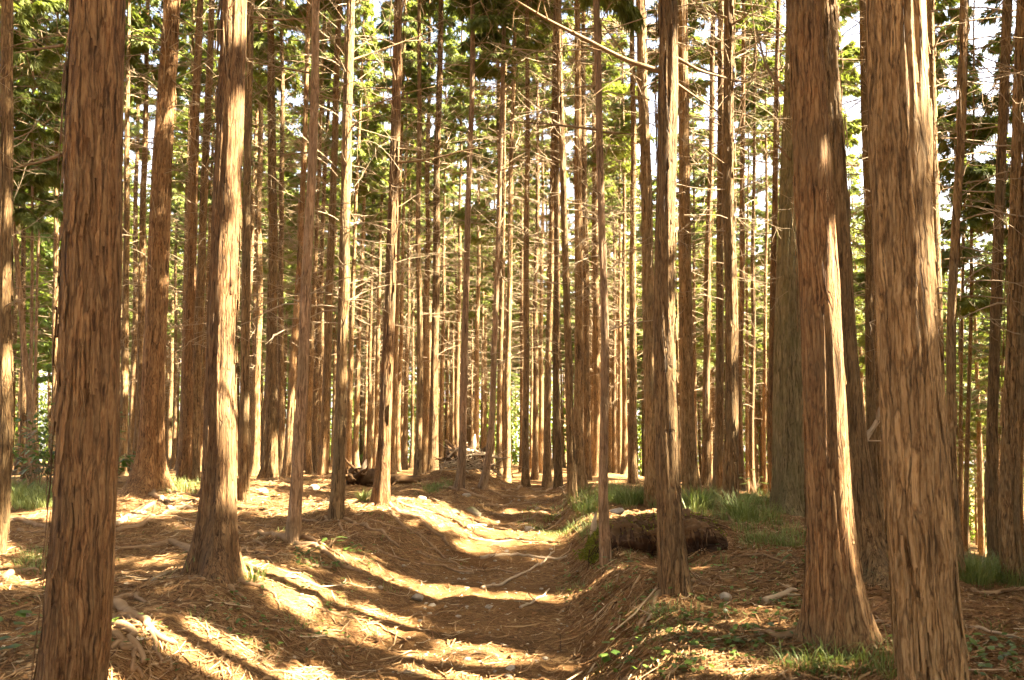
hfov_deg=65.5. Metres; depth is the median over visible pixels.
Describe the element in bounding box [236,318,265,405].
conifer tree
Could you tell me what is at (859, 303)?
conifer tree
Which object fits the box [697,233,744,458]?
conifer tree
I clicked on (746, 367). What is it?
conifer tree
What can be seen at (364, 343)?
conifer tree
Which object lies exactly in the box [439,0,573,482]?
conifer tree
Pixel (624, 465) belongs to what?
conifer tree
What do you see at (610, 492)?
grass tussock
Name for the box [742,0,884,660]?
conifer tree
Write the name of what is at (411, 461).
conifer tree
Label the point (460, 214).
conifer tree
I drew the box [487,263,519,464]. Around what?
conifer tree
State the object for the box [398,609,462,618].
fallen stick
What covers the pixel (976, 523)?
conifer tree
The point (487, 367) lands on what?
conifer tree
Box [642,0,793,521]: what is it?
conifer tree
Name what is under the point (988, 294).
conifer tree
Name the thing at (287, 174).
conifer tree
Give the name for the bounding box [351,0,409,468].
conifer tree
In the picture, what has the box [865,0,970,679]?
conifer tree
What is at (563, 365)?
conifer tree
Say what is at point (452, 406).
conifer tree
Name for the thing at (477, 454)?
fallen branch
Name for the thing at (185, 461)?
conifer tree
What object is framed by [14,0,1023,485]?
sky
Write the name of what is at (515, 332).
conifer tree
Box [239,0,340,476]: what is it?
conifer tree
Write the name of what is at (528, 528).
stone
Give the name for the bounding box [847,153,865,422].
conifer tree
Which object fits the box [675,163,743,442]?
conifer tree
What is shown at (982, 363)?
conifer tree
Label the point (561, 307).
conifer tree
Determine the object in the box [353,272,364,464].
conifer tree
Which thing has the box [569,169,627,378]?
conifer tree
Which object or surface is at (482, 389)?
conifer tree
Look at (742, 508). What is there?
grass tussock
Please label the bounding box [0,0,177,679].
conifer tree
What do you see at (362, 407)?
conifer tree
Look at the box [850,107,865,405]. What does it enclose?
conifer tree
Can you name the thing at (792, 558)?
seedling
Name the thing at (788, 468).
conifer tree
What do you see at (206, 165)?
conifer tree
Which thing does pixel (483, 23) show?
conifer tree
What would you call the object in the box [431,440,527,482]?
brushwood
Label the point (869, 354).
conifer tree
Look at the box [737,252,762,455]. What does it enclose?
conifer tree
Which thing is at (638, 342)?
conifer tree
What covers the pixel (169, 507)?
fallen stick
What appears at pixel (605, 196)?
conifer tree
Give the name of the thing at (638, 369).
conifer tree
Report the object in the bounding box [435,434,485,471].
uprooted stump
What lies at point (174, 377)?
conifer tree
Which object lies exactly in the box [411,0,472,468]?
conifer tree
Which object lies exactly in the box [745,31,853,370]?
conifer tree
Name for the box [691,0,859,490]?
conifer tree
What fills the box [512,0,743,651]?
conifer tree
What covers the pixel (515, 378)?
conifer tree
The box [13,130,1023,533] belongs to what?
surrounding conifers
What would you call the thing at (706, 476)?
conifer tree
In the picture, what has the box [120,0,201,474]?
conifer tree
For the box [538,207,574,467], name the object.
conifer tree
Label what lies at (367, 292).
conifer tree
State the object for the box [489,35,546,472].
conifer tree
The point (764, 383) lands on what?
conifer tree
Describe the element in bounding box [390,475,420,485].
fallen log
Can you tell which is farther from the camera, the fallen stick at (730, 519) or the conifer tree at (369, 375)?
the conifer tree at (369, 375)
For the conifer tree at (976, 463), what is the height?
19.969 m
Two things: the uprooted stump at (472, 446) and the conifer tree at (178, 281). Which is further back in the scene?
the conifer tree at (178, 281)
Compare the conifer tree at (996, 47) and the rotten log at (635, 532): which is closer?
the rotten log at (635, 532)
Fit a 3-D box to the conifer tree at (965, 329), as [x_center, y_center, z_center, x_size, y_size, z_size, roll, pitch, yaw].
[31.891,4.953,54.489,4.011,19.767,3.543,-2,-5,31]
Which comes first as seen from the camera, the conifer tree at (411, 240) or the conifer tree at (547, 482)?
the conifer tree at (547, 482)
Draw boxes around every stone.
[255,488,267,492]
[307,484,318,489]
[410,593,423,600]
[450,508,460,514]
[466,506,480,515]
[506,665,514,671]
[525,526,533,530]
[609,508,624,514]
[719,592,731,600]
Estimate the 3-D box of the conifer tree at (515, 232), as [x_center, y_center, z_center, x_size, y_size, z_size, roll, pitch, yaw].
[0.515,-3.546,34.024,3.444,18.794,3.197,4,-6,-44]
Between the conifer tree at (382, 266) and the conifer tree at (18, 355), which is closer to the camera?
the conifer tree at (382, 266)
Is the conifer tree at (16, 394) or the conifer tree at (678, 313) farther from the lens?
the conifer tree at (16, 394)
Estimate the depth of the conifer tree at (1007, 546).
7.30 m
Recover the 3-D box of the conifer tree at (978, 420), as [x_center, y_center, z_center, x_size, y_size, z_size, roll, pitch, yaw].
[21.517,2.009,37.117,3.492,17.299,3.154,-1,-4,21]
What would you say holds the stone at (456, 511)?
on the forest floor
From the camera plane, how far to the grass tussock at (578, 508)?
10.81 m
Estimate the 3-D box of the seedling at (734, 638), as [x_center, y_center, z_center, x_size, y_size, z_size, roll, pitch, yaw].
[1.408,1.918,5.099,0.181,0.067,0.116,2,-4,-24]
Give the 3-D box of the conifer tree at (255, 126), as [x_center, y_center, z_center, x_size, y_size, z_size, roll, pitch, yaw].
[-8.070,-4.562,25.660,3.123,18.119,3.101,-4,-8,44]
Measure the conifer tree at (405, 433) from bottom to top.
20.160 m
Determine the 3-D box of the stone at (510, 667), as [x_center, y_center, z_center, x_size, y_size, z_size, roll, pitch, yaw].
[-0.013,2.325,5.630,0.077,0.045,0.070,2,-4,-31]
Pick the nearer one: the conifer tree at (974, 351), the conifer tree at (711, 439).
the conifer tree at (974, 351)
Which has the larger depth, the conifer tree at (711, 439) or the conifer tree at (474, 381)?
the conifer tree at (474, 381)
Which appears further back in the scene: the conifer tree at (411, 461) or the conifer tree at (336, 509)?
the conifer tree at (411, 461)
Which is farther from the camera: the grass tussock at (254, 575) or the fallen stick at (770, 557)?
the fallen stick at (770, 557)
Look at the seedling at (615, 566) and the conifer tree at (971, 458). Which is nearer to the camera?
the seedling at (615, 566)
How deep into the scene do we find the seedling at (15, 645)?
4.58 m
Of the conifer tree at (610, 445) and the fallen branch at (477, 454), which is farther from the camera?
the conifer tree at (610, 445)
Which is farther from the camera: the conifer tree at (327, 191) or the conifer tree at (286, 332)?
the conifer tree at (286, 332)
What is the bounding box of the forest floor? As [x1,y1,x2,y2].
[0,462,1023,679]
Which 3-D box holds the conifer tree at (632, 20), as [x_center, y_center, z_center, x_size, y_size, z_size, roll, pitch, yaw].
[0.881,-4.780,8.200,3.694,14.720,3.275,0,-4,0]
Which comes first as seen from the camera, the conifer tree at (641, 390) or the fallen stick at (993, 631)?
the fallen stick at (993, 631)
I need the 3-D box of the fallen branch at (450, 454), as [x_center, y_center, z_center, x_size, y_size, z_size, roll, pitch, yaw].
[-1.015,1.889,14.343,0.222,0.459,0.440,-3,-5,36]
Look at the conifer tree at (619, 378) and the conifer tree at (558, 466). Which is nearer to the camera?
the conifer tree at (558, 466)
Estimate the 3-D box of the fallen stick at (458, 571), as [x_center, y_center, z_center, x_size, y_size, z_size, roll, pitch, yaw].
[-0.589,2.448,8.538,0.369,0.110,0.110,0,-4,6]
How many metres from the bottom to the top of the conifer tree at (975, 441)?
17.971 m
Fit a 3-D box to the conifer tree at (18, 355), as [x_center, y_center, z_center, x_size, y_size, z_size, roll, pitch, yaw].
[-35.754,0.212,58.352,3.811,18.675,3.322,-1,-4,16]
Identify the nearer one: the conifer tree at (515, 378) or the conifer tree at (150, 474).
the conifer tree at (150, 474)
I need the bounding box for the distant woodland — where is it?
[13,319,1023,545]
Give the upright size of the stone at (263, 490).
0.094 m
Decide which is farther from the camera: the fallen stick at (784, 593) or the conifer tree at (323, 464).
the conifer tree at (323, 464)
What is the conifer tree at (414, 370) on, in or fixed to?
on the forest floor
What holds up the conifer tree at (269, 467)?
on the forest floor
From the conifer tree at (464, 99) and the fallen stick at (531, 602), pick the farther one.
the conifer tree at (464, 99)
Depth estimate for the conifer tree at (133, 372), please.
26.16 m
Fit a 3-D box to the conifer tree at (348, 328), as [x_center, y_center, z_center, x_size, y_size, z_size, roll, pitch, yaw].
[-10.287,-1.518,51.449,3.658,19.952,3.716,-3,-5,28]
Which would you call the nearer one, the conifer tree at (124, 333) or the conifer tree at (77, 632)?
the conifer tree at (77, 632)
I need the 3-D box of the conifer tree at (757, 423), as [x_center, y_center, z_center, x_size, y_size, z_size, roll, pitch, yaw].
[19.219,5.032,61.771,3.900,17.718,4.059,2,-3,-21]
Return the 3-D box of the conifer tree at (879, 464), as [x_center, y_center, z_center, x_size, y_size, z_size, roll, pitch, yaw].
[6.028,-7.751,13.018,2.727,22.080,3.242,2,-4,-31]
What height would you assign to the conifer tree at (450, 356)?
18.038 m
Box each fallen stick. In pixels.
[116,510,145,523]
[166,503,192,509]
[227,649,279,662]
[308,603,409,638]
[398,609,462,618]
[440,564,473,573]
[480,551,554,588]
[480,552,566,559]
[519,588,549,608]
[633,606,665,628]
[723,512,753,528]
[744,552,802,562]
[761,582,799,603]
[964,624,1022,639]
[970,586,1023,595]
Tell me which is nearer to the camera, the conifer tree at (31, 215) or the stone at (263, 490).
the stone at (263, 490)
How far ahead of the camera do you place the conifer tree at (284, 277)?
36.91 m
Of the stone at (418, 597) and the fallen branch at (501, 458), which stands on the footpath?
the stone at (418, 597)
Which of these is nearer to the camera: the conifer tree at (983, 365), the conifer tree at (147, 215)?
the conifer tree at (147, 215)
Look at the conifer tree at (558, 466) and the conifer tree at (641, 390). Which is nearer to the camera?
the conifer tree at (558, 466)
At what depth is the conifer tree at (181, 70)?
23.04 m
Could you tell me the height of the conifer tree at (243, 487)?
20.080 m
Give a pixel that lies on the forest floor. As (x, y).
(412, 557)
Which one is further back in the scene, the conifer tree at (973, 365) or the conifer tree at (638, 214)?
the conifer tree at (973, 365)
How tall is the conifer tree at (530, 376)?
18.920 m
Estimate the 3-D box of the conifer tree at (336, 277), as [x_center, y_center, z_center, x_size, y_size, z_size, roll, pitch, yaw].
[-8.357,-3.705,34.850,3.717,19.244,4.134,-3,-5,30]
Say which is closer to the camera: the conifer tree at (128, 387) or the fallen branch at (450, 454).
the fallen branch at (450, 454)
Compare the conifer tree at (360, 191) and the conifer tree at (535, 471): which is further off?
the conifer tree at (360, 191)
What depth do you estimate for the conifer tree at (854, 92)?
19.65 m
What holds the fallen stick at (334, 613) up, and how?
on the footpath
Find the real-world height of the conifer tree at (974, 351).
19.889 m
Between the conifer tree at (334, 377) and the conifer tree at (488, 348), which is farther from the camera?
the conifer tree at (488, 348)
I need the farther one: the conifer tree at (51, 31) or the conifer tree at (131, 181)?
the conifer tree at (131, 181)
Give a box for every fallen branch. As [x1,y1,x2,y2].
[444,439,457,457]
[447,433,467,457]
[466,445,484,456]
[466,449,497,458]
[483,449,512,459]
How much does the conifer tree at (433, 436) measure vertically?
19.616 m
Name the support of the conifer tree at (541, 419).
on the forest floor
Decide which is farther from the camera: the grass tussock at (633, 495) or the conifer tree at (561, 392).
the conifer tree at (561, 392)
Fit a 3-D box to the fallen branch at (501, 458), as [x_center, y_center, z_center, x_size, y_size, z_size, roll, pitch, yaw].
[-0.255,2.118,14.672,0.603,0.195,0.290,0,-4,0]
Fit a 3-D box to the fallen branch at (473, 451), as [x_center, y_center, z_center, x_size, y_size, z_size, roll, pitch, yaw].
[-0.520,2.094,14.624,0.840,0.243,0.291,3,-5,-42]
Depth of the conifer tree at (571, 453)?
12.18 m
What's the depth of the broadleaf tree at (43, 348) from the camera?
27.21 m
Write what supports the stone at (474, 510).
on the forest floor
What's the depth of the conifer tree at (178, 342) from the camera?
57.42 m
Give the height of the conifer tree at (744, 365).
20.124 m
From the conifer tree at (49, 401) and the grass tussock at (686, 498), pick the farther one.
the conifer tree at (49, 401)
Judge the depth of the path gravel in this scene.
7.25 m
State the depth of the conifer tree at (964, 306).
15.94 m
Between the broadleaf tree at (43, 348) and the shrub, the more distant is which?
the broadleaf tree at (43, 348)
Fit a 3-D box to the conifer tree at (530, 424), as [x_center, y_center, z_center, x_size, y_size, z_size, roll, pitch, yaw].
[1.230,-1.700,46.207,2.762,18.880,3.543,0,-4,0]
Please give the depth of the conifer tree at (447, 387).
43.97 m
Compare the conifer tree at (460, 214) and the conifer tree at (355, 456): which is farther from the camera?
the conifer tree at (355, 456)
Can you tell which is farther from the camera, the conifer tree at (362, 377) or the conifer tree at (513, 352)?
the conifer tree at (362, 377)
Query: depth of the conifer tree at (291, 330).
50.92 m
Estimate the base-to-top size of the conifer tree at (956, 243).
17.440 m
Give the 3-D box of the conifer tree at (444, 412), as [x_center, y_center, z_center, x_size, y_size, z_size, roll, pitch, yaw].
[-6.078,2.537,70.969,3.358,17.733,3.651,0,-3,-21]
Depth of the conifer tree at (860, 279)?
24.47 m
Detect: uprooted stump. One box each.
[326,457,374,485]
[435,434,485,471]
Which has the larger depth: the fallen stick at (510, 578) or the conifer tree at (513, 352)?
the conifer tree at (513, 352)
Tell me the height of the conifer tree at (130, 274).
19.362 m
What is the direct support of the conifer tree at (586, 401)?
on the forest floor
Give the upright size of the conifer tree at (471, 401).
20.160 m
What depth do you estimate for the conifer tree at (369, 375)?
32.97 m
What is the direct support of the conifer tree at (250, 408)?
on the forest floor
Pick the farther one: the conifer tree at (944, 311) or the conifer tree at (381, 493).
the conifer tree at (944, 311)
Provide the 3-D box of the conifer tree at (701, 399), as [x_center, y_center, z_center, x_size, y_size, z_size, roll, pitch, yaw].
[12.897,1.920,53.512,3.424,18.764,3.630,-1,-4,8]
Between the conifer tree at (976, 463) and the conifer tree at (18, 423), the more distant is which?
the conifer tree at (976, 463)
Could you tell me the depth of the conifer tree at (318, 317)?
24.07 m
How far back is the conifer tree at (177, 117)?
30.23 m
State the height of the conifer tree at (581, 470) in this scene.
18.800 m
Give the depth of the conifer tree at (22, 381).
19.93 m
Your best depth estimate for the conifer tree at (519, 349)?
62.14 m
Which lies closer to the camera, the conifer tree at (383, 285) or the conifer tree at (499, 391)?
the conifer tree at (499, 391)
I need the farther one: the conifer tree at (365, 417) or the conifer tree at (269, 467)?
the conifer tree at (365, 417)
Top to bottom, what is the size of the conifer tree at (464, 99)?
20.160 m
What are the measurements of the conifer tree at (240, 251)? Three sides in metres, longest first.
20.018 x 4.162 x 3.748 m
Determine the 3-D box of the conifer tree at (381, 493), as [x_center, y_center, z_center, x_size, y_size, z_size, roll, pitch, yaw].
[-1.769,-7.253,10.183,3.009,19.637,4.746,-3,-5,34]
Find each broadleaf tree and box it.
[11,78,60,471]
[14,73,120,370]
[14,118,62,423]
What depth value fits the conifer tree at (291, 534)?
8.29 m
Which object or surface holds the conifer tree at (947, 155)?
on the forest floor
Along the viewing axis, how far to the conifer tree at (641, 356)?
48.23 m
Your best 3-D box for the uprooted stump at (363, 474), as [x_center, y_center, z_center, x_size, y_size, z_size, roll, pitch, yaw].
[-2.548,2.134,13.002,0.787,0.628,0.854,0,-4,0]
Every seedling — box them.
[0,610,31,629]
[0,631,40,653]
[321,536,345,547]
[599,641,620,662]
[603,556,633,573]
[722,634,744,643]
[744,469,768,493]
[777,550,804,569]
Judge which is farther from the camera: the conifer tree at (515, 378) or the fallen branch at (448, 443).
the conifer tree at (515, 378)
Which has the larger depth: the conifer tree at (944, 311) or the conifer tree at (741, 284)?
the conifer tree at (944, 311)
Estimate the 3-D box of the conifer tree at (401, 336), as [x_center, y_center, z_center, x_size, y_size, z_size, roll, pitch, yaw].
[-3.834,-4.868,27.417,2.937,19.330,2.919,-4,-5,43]
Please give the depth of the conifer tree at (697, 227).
33.68 m
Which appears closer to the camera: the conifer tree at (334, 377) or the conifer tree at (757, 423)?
the conifer tree at (334, 377)
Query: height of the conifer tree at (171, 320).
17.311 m
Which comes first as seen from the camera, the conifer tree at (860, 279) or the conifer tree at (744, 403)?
the conifer tree at (860, 279)
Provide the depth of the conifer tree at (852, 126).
21.58 m
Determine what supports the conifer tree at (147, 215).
on the forest floor
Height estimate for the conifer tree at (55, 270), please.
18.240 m
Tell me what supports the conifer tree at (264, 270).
on the forest floor
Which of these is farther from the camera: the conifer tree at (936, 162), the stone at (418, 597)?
the conifer tree at (936, 162)
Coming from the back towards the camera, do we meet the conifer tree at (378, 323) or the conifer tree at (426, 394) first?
the conifer tree at (378, 323)
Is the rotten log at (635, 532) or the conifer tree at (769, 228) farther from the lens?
the conifer tree at (769, 228)
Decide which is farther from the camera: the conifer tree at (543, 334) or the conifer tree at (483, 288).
the conifer tree at (543, 334)
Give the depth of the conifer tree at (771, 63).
21.12 m
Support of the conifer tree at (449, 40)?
on the forest floor
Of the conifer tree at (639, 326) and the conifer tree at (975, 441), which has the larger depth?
the conifer tree at (975, 441)
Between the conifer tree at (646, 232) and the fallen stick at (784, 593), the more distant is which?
the conifer tree at (646, 232)
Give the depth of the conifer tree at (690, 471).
12.29 m
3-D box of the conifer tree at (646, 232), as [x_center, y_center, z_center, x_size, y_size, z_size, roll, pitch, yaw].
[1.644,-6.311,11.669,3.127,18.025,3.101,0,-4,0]
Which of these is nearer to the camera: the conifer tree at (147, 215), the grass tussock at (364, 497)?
the grass tussock at (364, 497)
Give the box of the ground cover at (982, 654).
[2,541,1023,679]
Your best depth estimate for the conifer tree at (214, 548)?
6.50 m
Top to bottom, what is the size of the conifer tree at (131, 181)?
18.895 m
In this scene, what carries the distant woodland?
on the forest floor
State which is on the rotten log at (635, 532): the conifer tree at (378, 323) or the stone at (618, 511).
the stone at (618, 511)
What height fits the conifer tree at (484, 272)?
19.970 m
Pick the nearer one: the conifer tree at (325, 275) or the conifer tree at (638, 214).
the conifer tree at (638, 214)
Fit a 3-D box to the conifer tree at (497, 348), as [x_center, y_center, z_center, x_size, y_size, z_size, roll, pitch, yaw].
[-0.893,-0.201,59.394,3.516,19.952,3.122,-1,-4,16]
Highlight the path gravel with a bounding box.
[331,488,584,679]
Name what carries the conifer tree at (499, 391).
on the forest floor
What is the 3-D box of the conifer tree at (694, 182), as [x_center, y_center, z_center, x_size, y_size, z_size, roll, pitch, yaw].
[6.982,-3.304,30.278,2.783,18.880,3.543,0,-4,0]
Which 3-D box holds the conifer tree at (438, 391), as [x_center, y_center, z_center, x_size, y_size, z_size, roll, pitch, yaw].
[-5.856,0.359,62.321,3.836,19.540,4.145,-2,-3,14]
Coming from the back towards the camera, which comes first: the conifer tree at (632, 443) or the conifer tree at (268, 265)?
the conifer tree at (268, 265)
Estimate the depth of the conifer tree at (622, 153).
22.80 m
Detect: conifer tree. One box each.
[0,0,66,578]
[0,0,67,483]
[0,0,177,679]
[11,0,124,478]
[11,7,63,474]
[13,0,68,477]
[13,9,68,473]
[14,202,52,449]
[15,353,18,436]
[16,327,45,452]
[27,217,52,451]
[53,0,252,587]
[53,4,188,383]
[115,0,455,597]
[118,0,189,475]
[120,0,173,470]
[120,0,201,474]
[120,150,148,401]
[123,149,147,330]
[126,0,277,479]
[128,195,138,415]
[128,334,130,422]
[129,159,182,385]
[130,177,204,419]
[133,0,220,469]
[134,0,267,478]
[146,8,210,469]
[146,75,200,468]
[165,253,181,388]
[166,0,540,576]
[170,0,220,470]
[170,167,207,407]
[172,0,455,586]
[174,0,542,561]
[175,0,357,501]
[192,0,336,478]
[197,93,278,396]
[203,9,317,475]
[210,20,296,448]
[235,286,266,464]
[236,15,300,470]
[236,219,266,418]
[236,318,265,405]
[238,91,292,467]
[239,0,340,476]
[239,0,379,477]
[241,94,295,403]
[251,106,308,400]
[252,1,384,474]
[261,23,340,467]
[261,175,299,421]
[263,0,404,475]
[266,14,362,470]
[276,3,379,472]
[278,78,367,460]
[284,233,336,415]
[285,172,338,359]
[310,177,366,467]
[313,0,389,469]
[317,0,407,467]
[332,187,365,447]
[333,104,406,467]
[334,0,485,475]
[336,53,388,468]
[347,157,385,463]
[347,283,363,438]
[347,344,364,462]
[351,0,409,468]
[351,0,450,473]
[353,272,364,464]
[354,130,386,461]
[354,284,374,434]
[354,287,399,409]
[355,326,398,401]
[359,0,447,470]
[359,157,415,390]
[361,0,497,472]
[371,10,446,469]
[375,112,442,468]
[376,0,474,472]
[381,0,546,515]
[399,100,432,467]
[408,340,416,429]
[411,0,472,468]
[414,260,450,441]
[422,95,493,415]
[425,0,493,445]
[430,0,585,494]
[431,220,479,442]
[438,163,472,462]
[438,186,479,445]
[438,361,460,454]
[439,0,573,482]
[440,20,568,476]
[440,194,487,397]
[441,16,516,469]
[444,5,560,479]
[447,0,603,497]
[447,171,491,444]
[449,0,733,570]
[449,320,490,436]
[452,79,532,469]
[453,83,498,449]
[467,0,620,495]
[472,0,657,529]
[473,16,574,479]
[473,118,537,418]
[473,239,498,411]
[479,242,532,430]
[479,275,516,422]
[479,329,497,390]
[487,247,530,466]
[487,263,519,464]
[489,0,624,488]
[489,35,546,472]
[489,89,561,415]
[493,0,657,493]
[496,323,530,434]
[511,314,538,407]
[511,315,544,441]
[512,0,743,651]
[512,129,574,468]
[512,185,546,468]
[513,34,574,473]
[513,316,551,411]
[530,223,573,466]
[530,254,552,449]
[533,0,629,479]
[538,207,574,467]
[539,0,739,506]
[541,0,654,475]
[551,246,574,421]
[559,66,618,411]
[569,6,628,466]
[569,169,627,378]
[571,0,696,484]
[574,39,641,473]
[589,3,655,474]
[589,163,642,448]
[590,39,653,473]
[591,114,628,472]
[608,0,782,498]
[612,156,678,424]
[620,0,760,481]
[621,205,678,424]
[624,1,785,491]
[626,222,643,475]
[626,228,678,414]
[626,234,643,435]
[627,0,778,486]
[636,105,715,463]
[637,364,641,445]
[637,374,641,450]
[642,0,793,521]
[675,45,716,448]
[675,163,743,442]
[675,201,701,440]
[681,0,867,517]
[688,0,785,490]
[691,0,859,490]
[691,150,768,404]
[696,153,738,475]
[696,245,715,465]
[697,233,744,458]
[700,0,784,491]
[712,6,771,490]
[713,0,784,493]
[724,226,760,462]
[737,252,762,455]
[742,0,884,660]
[742,290,761,481]
[743,293,766,491]
[744,185,779,391]
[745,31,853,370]
[750,0,889,591]
[755,0,865,418]
[755,162,779,323]
[765,0,971,508]
[769,8,983,521]
[838,19,862,252]
[840,0,1022,426]
[843,107,864,389]
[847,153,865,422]
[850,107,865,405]
[850,148,943,507]
[850,216,865,404]
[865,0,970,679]
[869,0,1023,577]
[926,0,1012,551]
[927,0,1022,564]
[929,0,1023,579]
[934,0,1023,539]
[938,0,1023,585]
[942,243,986,476]
[943,299,958,456]
[944,228,1000,556]
[956,112,1010,490]
[956,293,986,550]
[956,320,985,521]
[957,312,1001,494]
[957,432,985,514]
[963,327,984,550]
[964,234,1005,474]
[964,332,980,545]
[966,0,1023,555]
[971,279,1006,454]
[972,179,1023,486]
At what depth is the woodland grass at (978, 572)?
8.03 m
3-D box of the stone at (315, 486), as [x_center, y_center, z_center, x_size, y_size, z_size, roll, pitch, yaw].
[-3.124,2.355,12.539,0.180,0.165,0.140,-2,-4,22]
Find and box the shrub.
[11,402,134,487]
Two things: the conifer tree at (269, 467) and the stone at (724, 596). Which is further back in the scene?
the conifer tree at (269, 467)
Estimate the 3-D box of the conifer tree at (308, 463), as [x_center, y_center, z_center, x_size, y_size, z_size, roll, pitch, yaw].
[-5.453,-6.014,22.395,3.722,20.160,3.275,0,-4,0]
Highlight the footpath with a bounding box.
[299,470,625,679]
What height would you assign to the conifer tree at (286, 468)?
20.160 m
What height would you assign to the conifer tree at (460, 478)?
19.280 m
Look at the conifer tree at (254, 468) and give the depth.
20.06 m
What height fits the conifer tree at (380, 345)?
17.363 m
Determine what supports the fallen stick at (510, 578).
on the footpath
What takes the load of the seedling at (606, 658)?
on the footpath
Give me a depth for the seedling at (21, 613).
5.20 m
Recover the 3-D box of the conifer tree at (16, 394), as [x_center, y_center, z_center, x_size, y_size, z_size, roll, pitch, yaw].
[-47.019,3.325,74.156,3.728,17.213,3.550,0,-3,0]
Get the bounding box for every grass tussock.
[240,559,270,581]
[350,489,371,501]
[564,493,612,512]
[596,482,630,502]
[609,479,652,505]
[681,483,729,511]
[711,490,766,519]
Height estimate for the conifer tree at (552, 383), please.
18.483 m
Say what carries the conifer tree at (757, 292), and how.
on the forest floor
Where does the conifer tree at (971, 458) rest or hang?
on the forest floor
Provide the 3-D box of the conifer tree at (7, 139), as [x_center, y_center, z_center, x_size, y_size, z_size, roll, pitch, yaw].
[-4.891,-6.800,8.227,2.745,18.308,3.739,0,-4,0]
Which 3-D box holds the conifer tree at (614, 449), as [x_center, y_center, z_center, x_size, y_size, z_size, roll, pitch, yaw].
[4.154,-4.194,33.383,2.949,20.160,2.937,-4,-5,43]
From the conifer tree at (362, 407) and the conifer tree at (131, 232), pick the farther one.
the conifer tree at (362, 407)
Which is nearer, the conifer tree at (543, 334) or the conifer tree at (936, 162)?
the conifer tree at (936, 162)
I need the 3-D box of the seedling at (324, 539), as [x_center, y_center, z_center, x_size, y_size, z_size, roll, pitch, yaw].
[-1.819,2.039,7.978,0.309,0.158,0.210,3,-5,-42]
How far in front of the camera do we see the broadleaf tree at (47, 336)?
29.98 m
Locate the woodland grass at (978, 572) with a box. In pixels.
[3,472,1023,679]
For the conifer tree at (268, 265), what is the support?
on the forest floor
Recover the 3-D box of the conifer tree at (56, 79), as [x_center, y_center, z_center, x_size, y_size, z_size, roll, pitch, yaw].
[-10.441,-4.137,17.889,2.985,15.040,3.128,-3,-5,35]
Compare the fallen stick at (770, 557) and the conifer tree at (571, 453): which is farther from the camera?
the conifer tree at (571, 453)
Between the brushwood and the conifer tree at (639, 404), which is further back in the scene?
the conifer tree at (639, 404)
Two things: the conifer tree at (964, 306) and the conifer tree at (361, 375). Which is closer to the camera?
the conifer tree at (964, 306)
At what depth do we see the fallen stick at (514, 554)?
9.32 m
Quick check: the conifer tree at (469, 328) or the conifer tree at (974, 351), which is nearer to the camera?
the conifer tree at (974, 351)
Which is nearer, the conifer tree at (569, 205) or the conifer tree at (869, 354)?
the conifer tree at (869, 354)
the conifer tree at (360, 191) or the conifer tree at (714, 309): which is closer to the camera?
the conifer tree at (360, 191)
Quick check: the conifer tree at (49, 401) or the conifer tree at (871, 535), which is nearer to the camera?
the conifer tree at (871, 535)
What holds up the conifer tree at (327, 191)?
on the forest floor
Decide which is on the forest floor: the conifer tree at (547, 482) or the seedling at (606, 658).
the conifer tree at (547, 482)
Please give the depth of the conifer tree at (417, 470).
14.89 m
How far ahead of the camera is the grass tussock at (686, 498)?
10.34 m
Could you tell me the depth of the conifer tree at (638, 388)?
63.07 m
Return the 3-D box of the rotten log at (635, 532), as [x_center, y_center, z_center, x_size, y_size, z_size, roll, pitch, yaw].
[1.447,2.052,8.139,1.630,0.735,1.109,0,-4,0]
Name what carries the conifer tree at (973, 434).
on the forest floor
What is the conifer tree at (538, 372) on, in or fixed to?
on the forest floor
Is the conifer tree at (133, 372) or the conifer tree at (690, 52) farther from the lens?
the conifer tree at (133, 372)
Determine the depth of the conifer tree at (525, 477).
15.15 m
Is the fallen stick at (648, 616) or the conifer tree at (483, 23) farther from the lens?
the conifer tree at (483, 23)
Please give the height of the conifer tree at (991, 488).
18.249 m
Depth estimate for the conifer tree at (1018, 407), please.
7.23 m
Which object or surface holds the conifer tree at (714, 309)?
on the forest floor
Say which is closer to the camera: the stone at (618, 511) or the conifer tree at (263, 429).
the stone at (618, 511)
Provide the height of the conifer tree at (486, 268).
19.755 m
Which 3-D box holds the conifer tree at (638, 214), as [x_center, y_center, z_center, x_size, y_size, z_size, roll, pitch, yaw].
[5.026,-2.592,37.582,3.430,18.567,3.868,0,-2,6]
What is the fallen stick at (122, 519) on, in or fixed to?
on the forest floor
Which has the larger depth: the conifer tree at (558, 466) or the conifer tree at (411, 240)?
the conifer tree at (411, 240)
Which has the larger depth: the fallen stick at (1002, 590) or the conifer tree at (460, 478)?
the conifer tree at (460, 478)
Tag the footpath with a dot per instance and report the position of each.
(483, 548)
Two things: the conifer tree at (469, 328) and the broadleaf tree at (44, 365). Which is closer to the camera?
the broadleaf tree at (44, 365)
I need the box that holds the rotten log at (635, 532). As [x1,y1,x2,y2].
[572,506,735,572]
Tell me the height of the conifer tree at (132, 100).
18.880 m
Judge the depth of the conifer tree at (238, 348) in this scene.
42.57 m
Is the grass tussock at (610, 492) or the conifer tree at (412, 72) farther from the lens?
the conifer tree at (412, 72)
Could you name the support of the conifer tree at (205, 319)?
on the forest floor
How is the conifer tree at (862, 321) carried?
on the forest floor
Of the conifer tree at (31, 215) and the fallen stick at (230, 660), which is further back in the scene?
the conifer tree at (31, 215)
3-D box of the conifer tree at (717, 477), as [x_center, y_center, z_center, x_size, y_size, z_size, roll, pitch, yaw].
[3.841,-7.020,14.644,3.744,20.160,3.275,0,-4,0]

